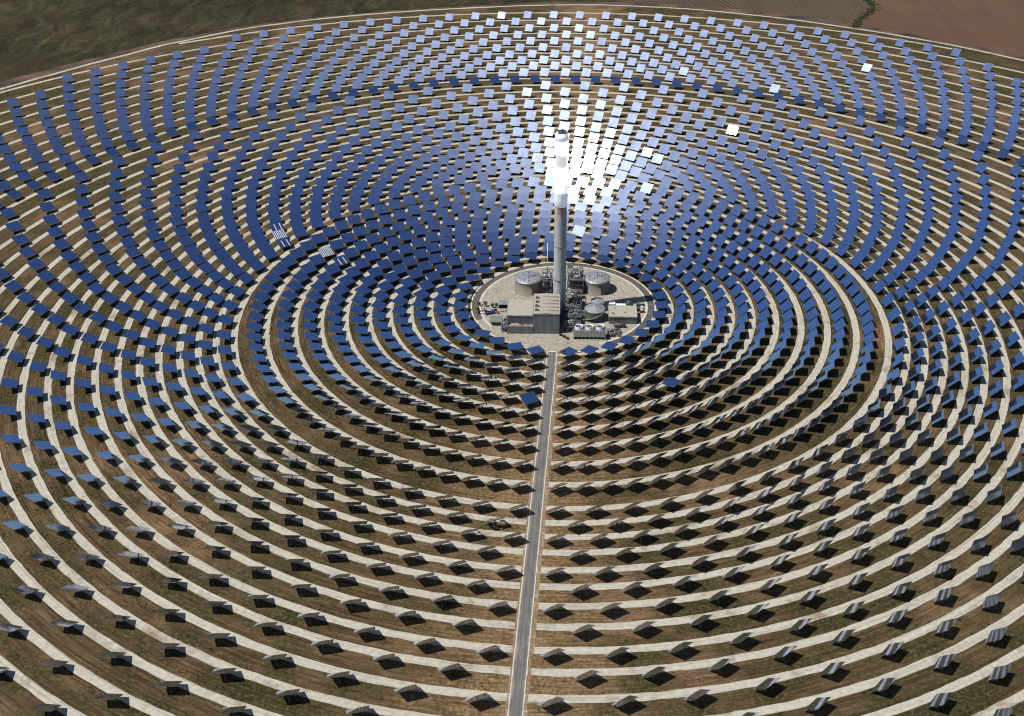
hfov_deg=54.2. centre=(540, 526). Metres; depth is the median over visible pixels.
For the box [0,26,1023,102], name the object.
gravel path
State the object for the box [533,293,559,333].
turbine hall
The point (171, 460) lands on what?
heliostat
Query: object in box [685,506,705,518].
heliostat
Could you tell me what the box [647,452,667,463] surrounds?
heliostat
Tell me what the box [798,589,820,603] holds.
heliostat
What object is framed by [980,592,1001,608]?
heliostat
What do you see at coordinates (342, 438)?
heliostat
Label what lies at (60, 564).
gravel path
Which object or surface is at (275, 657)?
heliostat
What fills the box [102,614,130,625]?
heliostat
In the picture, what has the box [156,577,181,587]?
heliostat
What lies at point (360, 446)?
heliostat
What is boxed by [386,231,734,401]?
gravel path
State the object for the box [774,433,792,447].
heliostat
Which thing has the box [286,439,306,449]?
heliostat
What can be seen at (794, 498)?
heliostat
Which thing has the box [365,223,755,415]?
gravel path
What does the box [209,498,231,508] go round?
heliostat
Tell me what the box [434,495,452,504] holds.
heliostat
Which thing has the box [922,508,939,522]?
heliostat
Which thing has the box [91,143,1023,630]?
gravel path
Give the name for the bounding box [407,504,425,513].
heliostat
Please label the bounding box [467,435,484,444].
heliostat
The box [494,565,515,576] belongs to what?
heliostat
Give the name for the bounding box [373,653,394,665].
heliostat
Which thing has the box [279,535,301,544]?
heliostat
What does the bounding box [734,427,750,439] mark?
heliostat
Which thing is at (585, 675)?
heliostat
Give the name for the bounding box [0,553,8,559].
heliostat
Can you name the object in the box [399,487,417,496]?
heliostat
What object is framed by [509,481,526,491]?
heliostat
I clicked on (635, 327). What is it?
pad kerb
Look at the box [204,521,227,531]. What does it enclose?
heliostat
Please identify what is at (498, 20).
gravel path
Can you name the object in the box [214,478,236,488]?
heliostat
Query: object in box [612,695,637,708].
heliostat
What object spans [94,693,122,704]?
heliostat
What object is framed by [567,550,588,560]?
heliostat
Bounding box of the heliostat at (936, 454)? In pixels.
[929,446,944,461]
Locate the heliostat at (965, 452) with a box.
[959,444,973,459]
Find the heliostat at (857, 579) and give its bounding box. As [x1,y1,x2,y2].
[846,572,868,587]
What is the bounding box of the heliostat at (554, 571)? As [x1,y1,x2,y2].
[542,567,564,578]
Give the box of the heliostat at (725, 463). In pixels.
[718,457,735,470]
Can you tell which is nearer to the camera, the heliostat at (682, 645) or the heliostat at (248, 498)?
the heliostat at (682, 645)
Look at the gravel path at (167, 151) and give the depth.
1135.19 m
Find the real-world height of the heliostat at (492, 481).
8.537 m
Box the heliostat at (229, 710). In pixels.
[220,706,245,715]
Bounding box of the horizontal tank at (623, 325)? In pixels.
[613,323,625,327]
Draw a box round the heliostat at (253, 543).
[241,541,264,550]
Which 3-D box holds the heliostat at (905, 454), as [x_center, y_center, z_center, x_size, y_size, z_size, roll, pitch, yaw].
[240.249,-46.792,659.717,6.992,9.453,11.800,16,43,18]
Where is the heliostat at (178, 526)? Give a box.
[166,523,190,533]
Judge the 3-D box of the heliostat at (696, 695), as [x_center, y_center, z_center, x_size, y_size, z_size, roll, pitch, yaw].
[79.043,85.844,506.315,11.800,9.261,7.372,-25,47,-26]
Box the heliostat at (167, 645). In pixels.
[152,643,179,653]
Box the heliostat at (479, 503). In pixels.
[470,500,489,510]
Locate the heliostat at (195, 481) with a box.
[182,477,205,488]
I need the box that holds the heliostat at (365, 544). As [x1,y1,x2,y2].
[355,542,374,551]
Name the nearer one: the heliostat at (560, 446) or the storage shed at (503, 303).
the heliostat at (560, 446)
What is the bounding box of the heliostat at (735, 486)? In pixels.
[727,480,746,492]
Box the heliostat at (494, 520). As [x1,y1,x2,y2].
[483,516,504,526]
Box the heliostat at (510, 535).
[501,532,521,542]
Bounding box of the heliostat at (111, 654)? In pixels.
[97,651,125,662]
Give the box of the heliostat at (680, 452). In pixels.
[670,447,689,459]
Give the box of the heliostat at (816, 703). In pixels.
[804,697,830,711]
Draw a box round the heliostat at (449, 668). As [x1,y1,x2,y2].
[437,663,460,675]
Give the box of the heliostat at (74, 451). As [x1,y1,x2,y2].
[62,447,83,458]
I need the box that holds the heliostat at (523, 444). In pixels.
[514,441,532,451]
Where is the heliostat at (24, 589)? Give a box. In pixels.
[11,585,38,597]
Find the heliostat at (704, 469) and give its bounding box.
[695,464,713,476]
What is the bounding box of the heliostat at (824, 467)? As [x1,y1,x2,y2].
[815,461,832,474]
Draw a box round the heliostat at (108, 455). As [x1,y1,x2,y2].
[95,451,118,462]
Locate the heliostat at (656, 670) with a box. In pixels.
[641,666,667,679]
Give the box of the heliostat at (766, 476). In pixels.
[758,469,776,482]
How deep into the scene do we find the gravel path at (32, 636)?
545.20 m
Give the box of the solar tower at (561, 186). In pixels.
[553,128,568,312]
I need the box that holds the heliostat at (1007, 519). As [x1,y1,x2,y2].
[1000,510,1016,526]
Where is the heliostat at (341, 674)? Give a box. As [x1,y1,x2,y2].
[326,671,349,683]
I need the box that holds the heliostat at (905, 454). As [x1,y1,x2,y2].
[898,446,913,461]
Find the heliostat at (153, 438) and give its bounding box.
[143,435,164,446]
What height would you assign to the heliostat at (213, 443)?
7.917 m
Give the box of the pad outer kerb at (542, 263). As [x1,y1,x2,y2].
[470,262,655,351]
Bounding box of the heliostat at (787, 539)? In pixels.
[778,533,798,546]
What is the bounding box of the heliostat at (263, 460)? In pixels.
[252,457,273,467]
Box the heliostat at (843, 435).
[833,429,849,443]
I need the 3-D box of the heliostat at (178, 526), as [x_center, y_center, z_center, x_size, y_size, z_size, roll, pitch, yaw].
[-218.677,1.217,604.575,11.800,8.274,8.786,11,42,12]
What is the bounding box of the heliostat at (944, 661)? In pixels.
[932,653,956,669]
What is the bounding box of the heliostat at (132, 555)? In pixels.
[117,551,143,562]
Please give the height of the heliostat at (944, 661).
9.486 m
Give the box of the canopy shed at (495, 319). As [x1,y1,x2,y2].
[490,315,502,324]
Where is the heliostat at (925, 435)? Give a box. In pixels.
[916,428,930,443]
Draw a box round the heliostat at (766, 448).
[757,442,774,455]
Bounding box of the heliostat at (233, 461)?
[222,458,243,468]
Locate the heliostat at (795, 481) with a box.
[787,474,805,488]
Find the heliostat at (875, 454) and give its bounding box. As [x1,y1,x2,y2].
[868,446,884,461]
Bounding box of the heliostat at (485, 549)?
[475,546,495,556]
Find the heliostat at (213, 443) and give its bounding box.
[201,439,223,450]
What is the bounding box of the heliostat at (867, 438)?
[861,430,876,444]
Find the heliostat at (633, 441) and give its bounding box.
[623,437,642,448]
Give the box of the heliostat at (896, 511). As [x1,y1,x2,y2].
[885,505,903,519]
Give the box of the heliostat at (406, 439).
[397,438,415,446]
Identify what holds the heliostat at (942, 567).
on the field ground at (72, 643)
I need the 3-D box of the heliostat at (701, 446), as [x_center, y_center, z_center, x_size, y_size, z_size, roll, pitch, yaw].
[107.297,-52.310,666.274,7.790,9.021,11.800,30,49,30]
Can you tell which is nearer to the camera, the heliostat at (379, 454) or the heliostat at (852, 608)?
the heliostat at (852, 608)
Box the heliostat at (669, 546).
[658,542,680,554]
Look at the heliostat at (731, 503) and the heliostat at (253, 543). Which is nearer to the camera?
the heliostat at (253, 543)
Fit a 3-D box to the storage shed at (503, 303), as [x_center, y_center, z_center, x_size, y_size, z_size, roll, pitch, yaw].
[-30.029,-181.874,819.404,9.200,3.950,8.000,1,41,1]
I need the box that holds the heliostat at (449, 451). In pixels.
[440,450,457,458]
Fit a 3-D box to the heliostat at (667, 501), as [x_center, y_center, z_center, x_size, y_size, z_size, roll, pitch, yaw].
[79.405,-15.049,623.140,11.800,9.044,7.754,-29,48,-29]
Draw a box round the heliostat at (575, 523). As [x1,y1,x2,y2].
[565,520,586,530]
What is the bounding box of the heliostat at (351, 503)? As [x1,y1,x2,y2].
[342,502,361,510]
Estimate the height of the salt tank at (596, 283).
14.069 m
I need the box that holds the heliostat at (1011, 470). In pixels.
[1007,462,1020,477]
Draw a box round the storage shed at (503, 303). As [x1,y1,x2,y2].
[498,300,507,305]
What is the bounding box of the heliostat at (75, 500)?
[61,496,86,507]
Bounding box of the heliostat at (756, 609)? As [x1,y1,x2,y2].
[745,603,769,617]
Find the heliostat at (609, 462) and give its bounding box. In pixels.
[599,459,619,469]
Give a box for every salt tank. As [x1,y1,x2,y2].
[514,270,542,295]
[583,270,609,295]
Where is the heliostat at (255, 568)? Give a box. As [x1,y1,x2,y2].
[242,566,265,576]
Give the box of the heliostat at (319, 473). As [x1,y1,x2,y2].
[307,471,328,480]
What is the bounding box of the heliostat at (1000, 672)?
[988,664,1011,680]
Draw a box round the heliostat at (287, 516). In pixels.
[275,514,297,523]
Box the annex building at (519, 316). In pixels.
[507,299,532,333]
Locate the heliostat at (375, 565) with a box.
[366,562,385,572]
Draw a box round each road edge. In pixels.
[522,353,556,715]
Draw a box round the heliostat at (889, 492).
[882,484,899,499]
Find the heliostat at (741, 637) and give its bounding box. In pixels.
[729,632,754,645]
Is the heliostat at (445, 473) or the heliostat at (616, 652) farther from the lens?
the heliostat at (445, 473)
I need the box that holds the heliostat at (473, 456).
[463,454,481,463]
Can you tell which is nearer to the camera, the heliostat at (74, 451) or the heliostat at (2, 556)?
the heliostat at (2, 556)
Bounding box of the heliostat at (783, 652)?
[772,646,796,659]
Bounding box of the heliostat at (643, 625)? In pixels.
[631,621,655,633]
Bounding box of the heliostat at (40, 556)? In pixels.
[27,552,54,564]
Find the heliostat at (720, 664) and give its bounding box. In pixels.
[708,658,734,671]
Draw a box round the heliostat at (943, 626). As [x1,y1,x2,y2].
[933,618,956,633]
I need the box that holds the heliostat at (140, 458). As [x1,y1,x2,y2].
[128,454,149,465]
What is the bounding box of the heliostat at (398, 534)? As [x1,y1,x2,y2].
[388,531,406,541]
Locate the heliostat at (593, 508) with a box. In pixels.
[584,505,602,515]
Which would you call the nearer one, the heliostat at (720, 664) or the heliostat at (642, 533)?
the heliostat at (720, 664)
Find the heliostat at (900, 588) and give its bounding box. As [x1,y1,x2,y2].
[890,581,911,596]
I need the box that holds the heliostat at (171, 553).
[158,550,184,560]
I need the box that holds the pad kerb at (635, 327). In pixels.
[479,266,647,343]
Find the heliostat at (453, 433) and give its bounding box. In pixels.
[445,431,461,440]
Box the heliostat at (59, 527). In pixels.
[44,523,70,534]
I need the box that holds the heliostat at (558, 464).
[550,461,568,471]
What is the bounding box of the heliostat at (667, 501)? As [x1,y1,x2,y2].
[658,496,678,508]
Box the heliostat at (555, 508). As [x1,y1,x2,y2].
[545,505,565,515]
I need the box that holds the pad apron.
[477,319,604,350]
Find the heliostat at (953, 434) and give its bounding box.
[946,426,959,441]
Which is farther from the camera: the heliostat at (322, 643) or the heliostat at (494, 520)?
the heliostat at (494, 520)
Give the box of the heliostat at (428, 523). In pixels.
[418,521,437,531]
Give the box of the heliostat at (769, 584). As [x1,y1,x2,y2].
[758,578,781,591]
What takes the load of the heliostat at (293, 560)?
on the field ground at (72, 643)
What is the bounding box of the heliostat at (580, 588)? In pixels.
[569,584,592,595]
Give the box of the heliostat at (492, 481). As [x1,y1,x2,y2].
[484,479,502,488]
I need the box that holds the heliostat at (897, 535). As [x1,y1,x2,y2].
[888,528,907,543]
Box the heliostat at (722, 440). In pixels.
[714,434,731,447]
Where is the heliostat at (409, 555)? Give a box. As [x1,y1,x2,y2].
[399,552,419,562]
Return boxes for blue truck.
[485,309,494,314]
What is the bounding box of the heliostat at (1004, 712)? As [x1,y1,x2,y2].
[993,707,1013,715]
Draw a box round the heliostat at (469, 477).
[459,475,477,484]
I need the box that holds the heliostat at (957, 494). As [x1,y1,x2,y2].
[950,486,966,501]
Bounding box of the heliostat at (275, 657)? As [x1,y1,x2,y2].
[263,654,286,665]
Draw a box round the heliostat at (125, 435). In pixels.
[113,431,134,442]
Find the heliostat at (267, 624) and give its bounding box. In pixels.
[253,622,277,632]
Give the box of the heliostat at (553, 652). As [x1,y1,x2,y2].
[540,648,564,660]
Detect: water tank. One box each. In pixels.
[584,303,604,322]
[591,297,603,305]
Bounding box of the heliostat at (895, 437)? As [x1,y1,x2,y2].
[888,430,902,444]
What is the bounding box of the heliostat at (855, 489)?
[848,481,865,495]
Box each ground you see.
[0,0,1023,84]
[0,5,1023,715]
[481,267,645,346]
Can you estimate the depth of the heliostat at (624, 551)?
587.08 m
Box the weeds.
[0,275,1023,715]
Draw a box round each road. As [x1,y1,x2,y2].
[472,263,654,342]
[508,352,556,715]
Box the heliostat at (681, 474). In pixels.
[672,469,692,481]
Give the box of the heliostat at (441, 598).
[431,595,452,606]
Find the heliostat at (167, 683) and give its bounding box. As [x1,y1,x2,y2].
[153,681,181,691]
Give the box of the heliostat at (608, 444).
[600,440,619,450]
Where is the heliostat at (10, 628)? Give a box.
[0,623,22,635]
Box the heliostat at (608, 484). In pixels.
[599,480,619,491]
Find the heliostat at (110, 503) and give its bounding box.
[97,499,122,510]
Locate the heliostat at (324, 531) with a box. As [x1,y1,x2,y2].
[313,529,334,538]
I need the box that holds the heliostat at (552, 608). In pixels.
[542,603,565,615]
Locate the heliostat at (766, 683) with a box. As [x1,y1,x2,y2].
[754,678,779,691]
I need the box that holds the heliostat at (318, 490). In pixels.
[308,488,329,497]
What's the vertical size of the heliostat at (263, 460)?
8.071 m
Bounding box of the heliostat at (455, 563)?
[445,560,465,570]
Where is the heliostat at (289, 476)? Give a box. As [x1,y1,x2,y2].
[278,473,299,483]
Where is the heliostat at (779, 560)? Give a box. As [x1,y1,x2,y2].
[769,554,790,567]
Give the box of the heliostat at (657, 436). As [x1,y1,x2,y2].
[648,432,666,444]
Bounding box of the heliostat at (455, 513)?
[444,511,463,521]
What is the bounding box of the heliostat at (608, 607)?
[599,603,621,614]
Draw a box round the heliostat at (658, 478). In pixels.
[648,474,668,485]
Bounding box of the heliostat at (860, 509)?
[851,502,870,516]
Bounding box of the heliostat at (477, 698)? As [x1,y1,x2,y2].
[465,693,489,705]
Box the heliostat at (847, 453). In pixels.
[840,446,856,460]
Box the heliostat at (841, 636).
[831,629,854,643]
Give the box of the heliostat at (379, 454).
[369,453,388,461]
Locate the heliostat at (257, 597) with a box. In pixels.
[245,595,268,604]
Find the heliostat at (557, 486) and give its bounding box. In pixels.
[547,483,567,492]
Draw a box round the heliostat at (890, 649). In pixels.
[879,641,904,656]
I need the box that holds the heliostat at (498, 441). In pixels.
[491,439,508,448]
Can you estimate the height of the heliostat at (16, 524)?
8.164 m
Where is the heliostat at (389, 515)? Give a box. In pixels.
[378,513,397,522]
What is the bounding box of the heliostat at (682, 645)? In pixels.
[669,642,692,654]
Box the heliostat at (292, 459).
[281,456,301,466]
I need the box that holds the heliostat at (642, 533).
[630,529,653,541]
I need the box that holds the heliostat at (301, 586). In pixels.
[289,584,310,594]
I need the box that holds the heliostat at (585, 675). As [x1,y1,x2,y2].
[574,670,599,682]
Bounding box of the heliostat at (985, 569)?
[974,562,994,577]
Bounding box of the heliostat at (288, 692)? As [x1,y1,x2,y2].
[275,689,299,700]
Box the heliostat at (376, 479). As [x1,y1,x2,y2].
[367,478,385,486]
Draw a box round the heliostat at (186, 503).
[173,499,196,510]
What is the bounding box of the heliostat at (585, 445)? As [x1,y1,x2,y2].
[576,442,594,452]
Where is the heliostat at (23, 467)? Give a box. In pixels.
[9,463,31,475]
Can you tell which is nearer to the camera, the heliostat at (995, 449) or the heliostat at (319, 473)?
the heliostat at (319, 473)
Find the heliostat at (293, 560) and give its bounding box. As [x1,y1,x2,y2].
[283,559,304,568]
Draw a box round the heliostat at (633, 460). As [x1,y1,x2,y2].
[624,456,643,467]
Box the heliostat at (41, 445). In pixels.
[33,441,54,452]
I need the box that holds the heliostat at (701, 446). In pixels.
[693,441,711,453]
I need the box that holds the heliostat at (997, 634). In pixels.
[985,627,1007,642]
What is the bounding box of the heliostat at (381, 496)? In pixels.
[371,495,390,504]
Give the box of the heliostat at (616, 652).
[605,647,629,659]
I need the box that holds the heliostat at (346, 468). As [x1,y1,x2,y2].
[337,466,356,475]
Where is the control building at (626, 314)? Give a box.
[608,305,636,323]
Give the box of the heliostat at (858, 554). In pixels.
[849,547,870,561]
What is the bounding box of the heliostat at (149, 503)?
[136,499,160,510]
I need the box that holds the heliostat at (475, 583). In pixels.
[464,579,485,590]
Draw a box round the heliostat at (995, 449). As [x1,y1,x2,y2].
[990,441,1003,456]
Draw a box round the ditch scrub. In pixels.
[850,0,881,28]
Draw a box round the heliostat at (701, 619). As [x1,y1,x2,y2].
[690,614,713,627]
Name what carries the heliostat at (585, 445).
on the field ground at (72, 643)
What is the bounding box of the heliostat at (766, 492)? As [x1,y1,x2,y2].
[755,486,775,500]
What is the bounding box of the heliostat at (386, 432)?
[377,430,396,439]
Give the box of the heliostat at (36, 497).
[24,493,48,504]
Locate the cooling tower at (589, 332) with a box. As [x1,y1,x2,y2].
[573,324,605,340]
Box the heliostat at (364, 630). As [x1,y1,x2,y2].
[354,627,374,638]
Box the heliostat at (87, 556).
[74,552,100,564]
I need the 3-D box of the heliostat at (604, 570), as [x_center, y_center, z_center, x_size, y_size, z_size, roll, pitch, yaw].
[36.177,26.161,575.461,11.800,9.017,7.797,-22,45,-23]
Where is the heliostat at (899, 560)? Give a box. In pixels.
[889,553,909,568]
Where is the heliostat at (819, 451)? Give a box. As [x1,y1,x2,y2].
[812,444,827,457]
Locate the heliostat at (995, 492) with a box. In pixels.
[986,486,1001,501]
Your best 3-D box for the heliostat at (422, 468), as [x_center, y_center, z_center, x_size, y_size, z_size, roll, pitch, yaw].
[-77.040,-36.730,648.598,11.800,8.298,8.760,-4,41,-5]
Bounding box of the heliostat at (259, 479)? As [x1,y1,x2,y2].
[247,476,269,486]
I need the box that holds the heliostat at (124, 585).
[110,581,135,592]
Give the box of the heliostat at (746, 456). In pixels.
[738,450,756,463]
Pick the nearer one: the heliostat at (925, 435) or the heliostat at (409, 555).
the heliostat at (409, 555)
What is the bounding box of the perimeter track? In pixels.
[0,4,1023,89]
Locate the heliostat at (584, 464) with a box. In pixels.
[574,461,594,471]
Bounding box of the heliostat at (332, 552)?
[320,550,341,559]
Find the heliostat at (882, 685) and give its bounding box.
[871,677,896,692]
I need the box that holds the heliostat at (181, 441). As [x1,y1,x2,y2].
[171,438,192,449]
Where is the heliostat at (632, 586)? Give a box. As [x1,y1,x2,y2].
[620,581,645,593]
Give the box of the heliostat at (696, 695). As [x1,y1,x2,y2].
[685,689,710,702]
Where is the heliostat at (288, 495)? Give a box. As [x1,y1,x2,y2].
[277,492,298,502]
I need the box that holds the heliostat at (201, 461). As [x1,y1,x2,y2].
[190,458,211,469]
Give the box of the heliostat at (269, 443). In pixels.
[258,441,279,450]
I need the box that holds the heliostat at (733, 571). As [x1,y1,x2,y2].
[722,566,744,579]
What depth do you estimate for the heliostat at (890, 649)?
529.08 m
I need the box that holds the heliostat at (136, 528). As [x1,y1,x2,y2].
[124,525,149,536]
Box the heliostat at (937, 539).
[927,532,946,547]
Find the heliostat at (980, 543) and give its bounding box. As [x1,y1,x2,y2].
[969,535,988,551]
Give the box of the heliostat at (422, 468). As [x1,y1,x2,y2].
[413,466,430,475]
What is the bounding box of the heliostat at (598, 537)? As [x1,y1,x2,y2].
[588,533,609,544]
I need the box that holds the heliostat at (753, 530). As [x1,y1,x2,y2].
[744,524,763,537]
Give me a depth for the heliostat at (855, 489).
631.65 m
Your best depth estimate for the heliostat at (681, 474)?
642.50 m
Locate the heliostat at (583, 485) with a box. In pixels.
[574,482,593,492]
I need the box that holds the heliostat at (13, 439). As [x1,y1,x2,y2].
[1,434,21,445]
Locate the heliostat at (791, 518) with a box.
[782,511,801,525]
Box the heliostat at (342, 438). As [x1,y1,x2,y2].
[332,436,351,445]
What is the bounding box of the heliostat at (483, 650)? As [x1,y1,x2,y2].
[476,645,499,657]
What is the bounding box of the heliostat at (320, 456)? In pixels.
[310,453,330,463]
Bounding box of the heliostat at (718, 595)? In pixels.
[707,589,731,602]
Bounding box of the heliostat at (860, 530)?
[851,523,870,537]
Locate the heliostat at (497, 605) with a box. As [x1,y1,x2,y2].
[486,601,508,612]
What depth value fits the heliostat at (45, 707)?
499.28 m
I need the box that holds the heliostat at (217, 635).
[204,633,230,643]
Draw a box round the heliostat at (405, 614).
[395,610,415,621]
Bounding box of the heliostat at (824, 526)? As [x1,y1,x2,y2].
[816,518,836,532]
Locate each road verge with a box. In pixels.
[505,351,546,715]
[523,352,558,715]
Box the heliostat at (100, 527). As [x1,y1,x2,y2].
[87,524,112,535]
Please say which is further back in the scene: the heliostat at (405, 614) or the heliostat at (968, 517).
the heliostat at (968, 517)
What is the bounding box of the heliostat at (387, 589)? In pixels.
[379,586,399,596]
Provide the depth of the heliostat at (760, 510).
615.19 m
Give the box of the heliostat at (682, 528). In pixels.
[673,523,694,535]
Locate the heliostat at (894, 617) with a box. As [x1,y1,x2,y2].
[885,609,907,624]
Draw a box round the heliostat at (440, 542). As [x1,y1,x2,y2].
[431,540,450,550]
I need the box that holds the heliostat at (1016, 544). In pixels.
[1009,537,1023,551]
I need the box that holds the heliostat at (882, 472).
[875,464,891,479]
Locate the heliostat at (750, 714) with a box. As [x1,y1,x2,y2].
[742,712,758,715]
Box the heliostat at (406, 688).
[394,684,417,696]
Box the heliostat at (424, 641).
[413,638,435,649]
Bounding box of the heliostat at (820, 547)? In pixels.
[811,539,833,553]
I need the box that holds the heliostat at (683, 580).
[673,575,695,587]
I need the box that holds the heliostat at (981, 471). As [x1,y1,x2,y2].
[973,464,987,479]
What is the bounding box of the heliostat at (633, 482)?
[623,478,642,489]
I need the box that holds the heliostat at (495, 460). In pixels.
[487,458,505,467]
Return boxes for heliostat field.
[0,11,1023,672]
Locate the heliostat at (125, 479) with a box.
[112,475,136,486]
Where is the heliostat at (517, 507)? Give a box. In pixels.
[507,504,526,514]
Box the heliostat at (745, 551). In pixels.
[735,545,756,558]
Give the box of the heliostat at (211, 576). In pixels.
[199,573,223,583]
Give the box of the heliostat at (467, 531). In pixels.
[458,528,478,538]
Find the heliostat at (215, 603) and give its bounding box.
[202,601,225,611]
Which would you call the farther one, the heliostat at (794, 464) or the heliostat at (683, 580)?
the heliostat at (794, 464)
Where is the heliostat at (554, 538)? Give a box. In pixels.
[544,534,565,544]
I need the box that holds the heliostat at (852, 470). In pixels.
[844,463,861,477]
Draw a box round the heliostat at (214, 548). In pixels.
[201,545,225,555]
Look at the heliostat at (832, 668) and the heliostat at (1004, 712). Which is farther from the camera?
the heliostat at (832, 668)
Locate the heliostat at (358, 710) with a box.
[346,705,369,715]
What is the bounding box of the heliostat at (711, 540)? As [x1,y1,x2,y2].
[703,534,723,546]
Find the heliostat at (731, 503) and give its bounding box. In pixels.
[722,497,741,510]
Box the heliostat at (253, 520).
[242,517,263,527]
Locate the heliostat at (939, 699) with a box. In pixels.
[927,692,952,707]
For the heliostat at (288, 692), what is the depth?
506.67 m
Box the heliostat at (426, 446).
[418,444,435,453]
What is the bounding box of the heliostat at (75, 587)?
[61,584,88,595]
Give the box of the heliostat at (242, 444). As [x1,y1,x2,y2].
[229,440,251,451]
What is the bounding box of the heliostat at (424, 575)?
[414,572,434,583]
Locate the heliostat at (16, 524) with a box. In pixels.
[2,520,28,532]
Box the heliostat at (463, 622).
[452,619,473,630]
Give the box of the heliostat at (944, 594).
[933,586,954,602]
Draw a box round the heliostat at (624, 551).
[613,547,635,558]
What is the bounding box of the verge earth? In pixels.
[0,2,1023,87]
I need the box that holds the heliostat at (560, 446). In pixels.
[550,443,570,452]
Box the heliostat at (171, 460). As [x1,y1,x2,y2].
[159,456,182,467]
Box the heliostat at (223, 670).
[210,668,235,679]
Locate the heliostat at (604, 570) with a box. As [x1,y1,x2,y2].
[592,567,613,578]
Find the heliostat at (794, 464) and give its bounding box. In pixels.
[786,457,804,470]
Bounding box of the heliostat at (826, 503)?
[816,497,835,511]
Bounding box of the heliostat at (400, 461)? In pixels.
[391,460,408,468]
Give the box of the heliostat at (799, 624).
[787,618,811,632]
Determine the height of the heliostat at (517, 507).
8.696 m
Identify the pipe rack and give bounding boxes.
[501,316,506,331]
[542,268,553,292]
[563,307,581,322]
[563,319,580,331]
[566,288,582,304]
[567,265,583,294]
[567,298,581,310]
[607,327,620,336]
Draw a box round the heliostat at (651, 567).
[641,562,664,574]
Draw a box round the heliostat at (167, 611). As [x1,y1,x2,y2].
[153,608,180,619]
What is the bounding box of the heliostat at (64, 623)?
[49,619,77,630]
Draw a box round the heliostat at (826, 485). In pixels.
[816,478,834,492]
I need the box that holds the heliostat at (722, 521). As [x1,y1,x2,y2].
[712,515,733,527]
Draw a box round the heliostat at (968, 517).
[960,509,977,524]
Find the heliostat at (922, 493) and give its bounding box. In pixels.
[915,485,931,500]
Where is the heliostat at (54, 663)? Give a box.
[37,659,68,671]
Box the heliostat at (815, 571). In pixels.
[806,564,827,577]
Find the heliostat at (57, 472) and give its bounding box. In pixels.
[44,468,66,480]
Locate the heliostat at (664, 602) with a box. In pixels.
[653,598,677,610]
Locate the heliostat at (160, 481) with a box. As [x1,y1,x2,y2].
[147,477,171,488]
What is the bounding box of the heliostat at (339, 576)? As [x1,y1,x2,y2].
[329,573,349,583]
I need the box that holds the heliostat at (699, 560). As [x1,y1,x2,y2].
[689,555,711,567]
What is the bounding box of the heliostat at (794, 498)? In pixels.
[785,492,804,505]
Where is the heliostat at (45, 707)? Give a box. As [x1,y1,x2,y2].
[29,703,60,715]
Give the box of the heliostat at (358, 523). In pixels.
[348,521,367,530]
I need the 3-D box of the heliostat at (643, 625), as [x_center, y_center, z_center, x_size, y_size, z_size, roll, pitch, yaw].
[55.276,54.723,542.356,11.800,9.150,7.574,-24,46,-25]
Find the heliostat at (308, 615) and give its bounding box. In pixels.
[297,612,319,623]
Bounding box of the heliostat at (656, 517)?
[645,513,667,524]
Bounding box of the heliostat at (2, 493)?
[0,489,8,500]
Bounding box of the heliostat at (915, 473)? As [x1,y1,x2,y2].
[908,465,924,480]
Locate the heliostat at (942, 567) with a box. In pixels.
[933,559,953,574]
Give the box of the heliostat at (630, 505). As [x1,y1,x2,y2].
[622,501,642,512]
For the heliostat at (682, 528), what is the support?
on the field ground at (72, 643)
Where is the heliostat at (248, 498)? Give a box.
[242,496,265,506]
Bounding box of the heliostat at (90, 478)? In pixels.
[76,473,99,484]
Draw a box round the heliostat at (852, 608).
[841,601,864,615]
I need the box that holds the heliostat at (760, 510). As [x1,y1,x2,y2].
[750,504,771,517]
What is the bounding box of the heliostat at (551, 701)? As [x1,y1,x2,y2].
[538,697,563,709]
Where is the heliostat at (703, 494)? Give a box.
[694,489,713,501]
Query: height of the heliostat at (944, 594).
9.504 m
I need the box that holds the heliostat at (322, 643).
[311,639,333,650]
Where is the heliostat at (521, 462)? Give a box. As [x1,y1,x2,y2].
[511,460,530,469]
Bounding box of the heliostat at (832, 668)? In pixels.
[819,661,845,676]
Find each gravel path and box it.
[0,20,1023,92]
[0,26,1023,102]
[0,33,1023,113]
[0,39,1023,124]
[0,46,1023,135]
[0,59,1023,159]
[0,65,1023,171]
[0,78,1019,197]
[0,84,1023,213]
[0,91,1023,230]
[0,98,1023,715]
[0,104,1023,715]
[0,110,1023,715]
[0,116,1023,715]
[0,122,1023,715]
[3,71,1023,180]
[4,52,1023,144]
[16,127,1023,702]
[43,133,1023,676]
[66,138,1023,654]
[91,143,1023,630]
[114,149,1010,609]
[136,154,988,589]
[155,159,968,573]
[176,165,947,555]
[179,12,952,48]
[195,169,928,539]
[212,174,910,525]
[231,180,891,511]
[262,189,859,486]
[291,198,830,465]
[317,207,804,447]
[342,215,779,430]
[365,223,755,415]
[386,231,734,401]
[407,239,714,388]
[427,247,693,376]
[447,255,673,364]
[464,261,656,355]
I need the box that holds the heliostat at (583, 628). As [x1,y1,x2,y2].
[571,624,594,636]
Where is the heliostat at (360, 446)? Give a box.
[350,444,369,453]
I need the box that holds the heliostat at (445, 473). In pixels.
[436,471,453,480]
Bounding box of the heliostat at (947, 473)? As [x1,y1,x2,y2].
[939,465,954,480]
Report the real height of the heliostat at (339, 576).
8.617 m
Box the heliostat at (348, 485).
[338,484,358,493]
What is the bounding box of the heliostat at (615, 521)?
[606,517,627,528]
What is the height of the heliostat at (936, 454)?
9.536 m
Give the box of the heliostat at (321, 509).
[310,508,331,517]
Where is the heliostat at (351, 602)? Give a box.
[340,599,360,609]

